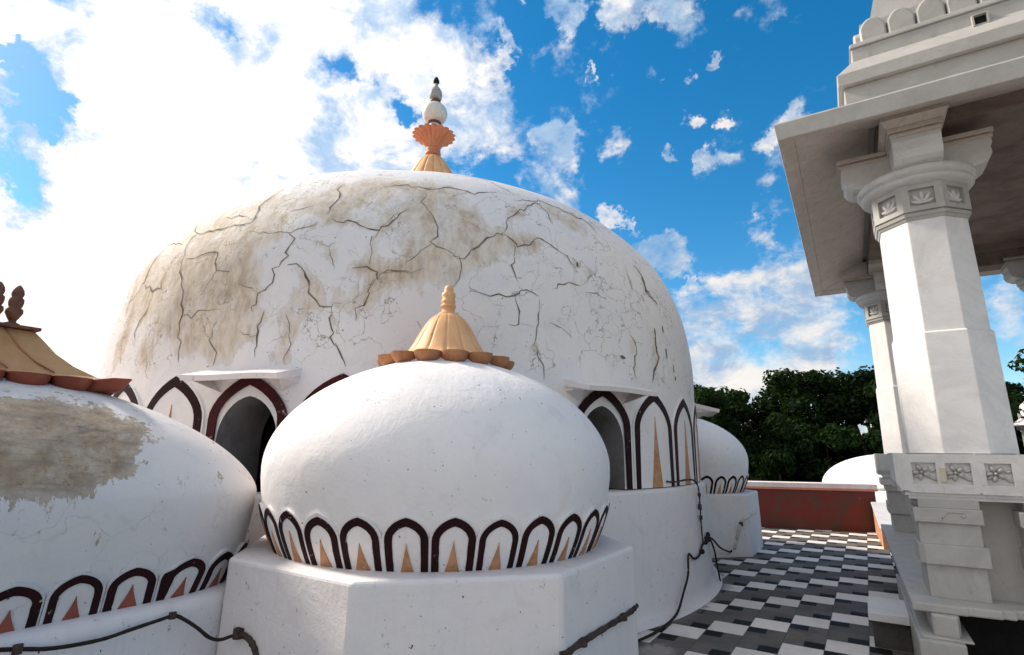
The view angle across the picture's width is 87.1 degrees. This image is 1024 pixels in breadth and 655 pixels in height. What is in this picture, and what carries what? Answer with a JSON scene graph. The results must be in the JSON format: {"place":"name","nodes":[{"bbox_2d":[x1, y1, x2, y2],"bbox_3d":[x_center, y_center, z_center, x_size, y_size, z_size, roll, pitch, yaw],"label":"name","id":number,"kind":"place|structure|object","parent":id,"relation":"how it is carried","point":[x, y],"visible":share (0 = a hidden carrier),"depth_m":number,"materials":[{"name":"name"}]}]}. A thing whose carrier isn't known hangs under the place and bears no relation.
{"place":"outdoors","nodes":[
{"label":"outdoors","id":0,"kind":"place"},
{"bbox_2d":[0,0,1023,440],"label":"sky","id":1,"kind":"structure","parent":0,"point":[122,122],"materials":[{"name":"blue"}]},
{"bbox_2d":[638,527,914,654],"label":"floor","id":2,"kind":"structure","parent":0,"point":[784,591],"depth_m":5.61,"materials":[{"name":"tile"}]},
{"bbox_2d":[0,376,256,654],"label":"oblong dome","id":3,"kind":"structure","parent":2,"relation":"on","point":[117,515],"depth_m":2.71,"materials":[{"name":"white paint"}]},
{"bbox_2d":[0,322,131,395],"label":"tent cap","id":4,"kind":"object","parent":3,"relation":"on","point":[28,356],"visible":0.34,"depth_m":3.21,"materials":[{"name":"beige paint"}]},
{"bbox_2d":[0,281,4,313],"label":"spike finial","id":5,"kind":"object","parent":4,"relation":"on","point":[2,292],"visible":1,"depth_m":3.26,"materials":[{"name":"stone"}]},
{"bbox_2d":[4,285,24,324],"bbox_3d":[-3.072,-0.136,3.330,0.091,0.262,0.084,-8,-15,32],"label":"spike finial","id":6,"kind":"object","parent":4,"relation":"on","point":[13,311],"visible":0.89,"depth_m":3.31,"materials":[{"name":"stone"}]},
{"bbox_2d":[0,611,232,654],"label":"power cable","id":7,"kind":"object","parent":3,"relation":"attached to","point":[17,649],"visible":0.98,"depth_m":2.50,"materials":[{"name":"black rubber"}]},
{"bbox_2d":[98,170,721,632],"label":"great dome","id":8,"kind":"structure","parent":2,"relation":"on","point":[244,324],"depth_m":5.01,"materials":[{"name":"white paint"}]},
{"bbox_2d":[411,77,454,173],"bbox_3d":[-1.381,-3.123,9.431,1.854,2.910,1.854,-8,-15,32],"label":"dome finial","id":9,"kind":"object","parent":8,"relation":"on","point":[433,135],"visible":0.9,"depth_m":9.32,"materials":[{"name":"paint"}]},
{"bbox_2d":[666,479,703,542],"bbox_3d":[1.857,1.963,5.705,0.064,0.693,0.745,-12,-18,42],"label":"twisted lead","id":10,"kind":"object","parent":8,"relation":"hanging from","point":[699,507],"visible":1,"depth_m":5.92,"materials":[{"name":"black rubber"}]},
{"bbox_2d":[699,532,710,553],"bbox_3d":[2.147,2.393,5.979,0.076,0.192,0.386,-8,-15,32],"label":"junction box","id":11,"kind":"object","parent":8,"relation":"attached to","point":[708,540],"visible":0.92,"depth_m":6.07,"materials":[{"name":"black plastic"}]},
{"bbox_2d":[710,540,720,580],"bbox_3d":[2.374,2.727,6.324,0.040,0.559,0.494,-7,-15,30],"label":"hanging lead","id":12,"kind":"object","parent":8,"relation":"hanging from","point":[716,560],"visible":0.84,"depth_m":6.45,"materials":[{"name":"black rubber"}]},
{"bbox_2d":[711,537,731,552],"bbox_3d":[2.720,2.859,7.083,0.085,0.533,2.326,-6,-15,27],"label":"black lead","id":13,"kind":"object","parent":8,"relation":"attached to","point":[716,543],"visible":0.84,"depth_m":7.26,"materials":[{"name":"black rubber"}]},
{"bbox_2d":[216,360,638,654],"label":"dome","id":14,"kind":"structure","parent":2,"relation":"on","point":[435,507],"depth_m":2.84,"materials":[{"name":"white paint"}]},
{"bbox_2d":[232,627,258,654],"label":"corroded pipe","id":15,"kind":"object","parent":14,"relation":"attached to","point":[239,633],"visible":1,"depth_m":2.82,"materials":[{"name":"brown metal"}]},
{"bbox_2d":[377,285,514,369],"bbox_3d":[-0.500,0.011,4.168,1.037,0.699,1.048,-8,-15,32],"label":"petalled finial","id":16,"kind":"object","parent":14,"relation":"on","point":[446,333],"visible":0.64,"depth_m":3.90,"materials":[{"name":"paint"}]},
{"bbox_2d":[559,603,638,654],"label":"rusty conduit","id":17,"kind":"object","parent":14,"relation":"attached to","point":[581,642],"visible":0.98,"depth_m":2.94,"materials":[{"name":"brown metal"}]},
{"bbox_2d":[638,534,707,641],"bbox_3d":[1.387,2.352,4.842,0.270,0.604,3.002,-6,-15,28],"label":"black hose","id":18,"kind":"object","parent":2,"relation":"on","point":[674,616],"visible":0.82,"depth_m":5.15,"materials":[{"name":"black rubber"}]},
{"bbox_2d":[697,418,762,557],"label":"dome","id":19,"kind":"structure","parent":2,"relation":"on","point":[732,502],"depth_m":8.30,"materials":[{"name":"white paint"}]},
{"bbox_2d":[733,511,756,549],"bbox_3d":[3.638,3.105,8.261,0.807,0.508,0.169,12,-17,-40],"label":"white pipe","id":20,"kind":"object","parent":19,"relation":"attached to","point":[741,522],"visible":1,"depth_m":8.09,"materials":[{"name":"white plastic"}]},
{"bbox_2d":[745,481,877,532],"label":"red parapet","id":21,"kind":"structure","parent":2,"relation":"on","point":[821,506],"depth_m":11.10,"materials":[{"name":"paint"}]},
{"bbox_2d":[871,502,891,549],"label":"orange side wall","id":22,"kind":"structure","parent":2,"relation":"on","point":[881,514],"depth_m":9.67,"materials":[{"name":"paint"}]},
{"bbox_2d":[868,596,913,652],"bbox_3d":[3.141,2.465,4.479,0.273,0.273,0.600,-8,-15,32],"label":"marble step","id":23,"kind":"object","parent":2,"relation":"on","point":[890,619],"visible":0.95,"depth_m":4.29,"materials":[{"name":"white stone"}]},
{"bbox_2d":[774,0,1023,654],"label":"marble pavilion","id":24,"kind":"structure","parent":2,"relation":"on","point":[903,163],"depth_m":4.26,"materials":[{"name":"white stone"}]},
{"bbox_2d":[822,455,886,532],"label":"dome","id":25,"kind":"structure","parent":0,"point":[861,469],"depth_m":13.79,"materials":[{"name":"white paint"}]},
{"label":"ground","id":26,"kind":"structure","parent":0,"visible":0},
{"bbox_2d":[694,383,789,460],"bbox_3d":[9.438,7.181,22.662,8.068,10.158,8.734,-5,-14,25],"label":"broadleaf tree","id":27,"kind":"object","parent":26,"relation":"on","point":[742,396],"visible":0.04,"depth_m":21.20,"materials":[{"name":"green plant"}]},
{"bbox_2d":[694,388,795,481],"bbox_3d":[6.457,6.665,18.407,6.722,9.197,7.095,-8,-15,32],"label":"broadleaf tree","id":28,"kind":"object","parent":26,"relation":"on","point":[714,399],"visible":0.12,"depth_m":18.70,"materials":[{"name":"green plant"}]},
{"bbox_2d":[733,416,828,479],"bbox_3d":[8.944,7.286,18.792,6.255,8.208,5.097,-4,-14,17],"label":"broadleaf tree","id":29,"kind":"object","parent":26,"relation":"on","point":[776,444],"visible":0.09,"depth_m":18.70,"materials":[{"name":"green plant"}]},
{"bbox_2d":[738,424,829,481],"bbox_3d":[8.858,7.277,18.002,5.997,7.871,4.888,-6,-14,26],"label":"broadleaf tree","id":30,"kind":"object","parent":26,"relation":"on","point":[785,461],"visible":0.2,"depth_m":17.48,"materials":[{"name":"green plant"}]},
{"bbox_2d":[700,367,872,481],"bbox_3d":[10.011,6.456,19.181,7.732,10.023,7.326,-2,-13,10],"label":"broadleaf tree","id":31,"kind":"object","parent":26,"relation":"on","point":[799,406],"visible":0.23,"depth_m":19.22,"materials":[{"name":"green plant"}]},
{"bbox_2d":[747,370,875,465],"bbox_3d":[13.015,6.521,20.540,9.085,10.566,8.391,0,-13,3],"label":"broadleaf tree","id":32,"kind":"object","parent":26,"relation":"on","point":[815,390],"visible":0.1,"depth_m":19.89,"materials":[{"name":"green plant"}]},
{"bbox_2d":[756,412,883,481],"bbox_3d":[11.397,7.080,18.275,6.693,8.427,7.246,-8,-15,33],"label":"broadleaf tree","id":33,"kind":"object","parent":26,"relation":"on","point":[820,432],"visible":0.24,"depth_m":17.67,"materials":[{"name":"green plant"}]},
{"bbox_2d":[798,365,882,465],"bbox_3d":[13.062,6.378,18.528,6.174,9.942,7.576,2,-13,-4],"label":"broadleaf tree","id":34,"kind":"object","parent":26,"relation":"on","point":[834,407],"visible":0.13,"depth_m":18.46,"materials":[{"name":"green plant"}]},
{"bbox_2d":[830,409,881,454],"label":"broadleaf tree","id":35,"kind":"object","parent":26,"relation":"on","point":[858,449],"visible":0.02,"depth_m":18.96,"materials":[{"name":"green plant"}]},
{"bbox_2d":[875,390,1023,453],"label":"broadleaf tree","id":36,"kind":"object","parent":26,"relation":"on","point":[1019,434],"visible":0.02,"depth_m":15.91,"materials":[{"name":"green plant"}]},
{"bbox_2d":[1005,381,1023,453],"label":"broadleaf tree","id":37,"kind":"object","parent":26,"relation":"on","point":[1017,388],"visible":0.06,"depth_m":18.48,"materials":[{"name":"green plant"}]},
{"bbox_2d":[1007,349,1023,372],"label":"broadleaf tree","id":38,"kind":"object","parent":26,"relation":"on","point":[1017,362],"visible":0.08,"depth_m":20.95,"materials":[{"name":"green plant"}]},
{"bbox_2d":[1014,402,1023,442],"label":"distant kiosk","id":39,"kind":"object","parent":26,"relation":"on","point":[1019,423],"visible":0.64,"depth_m":15.48,"materials":[{"name":"grey stone"}]}
]}

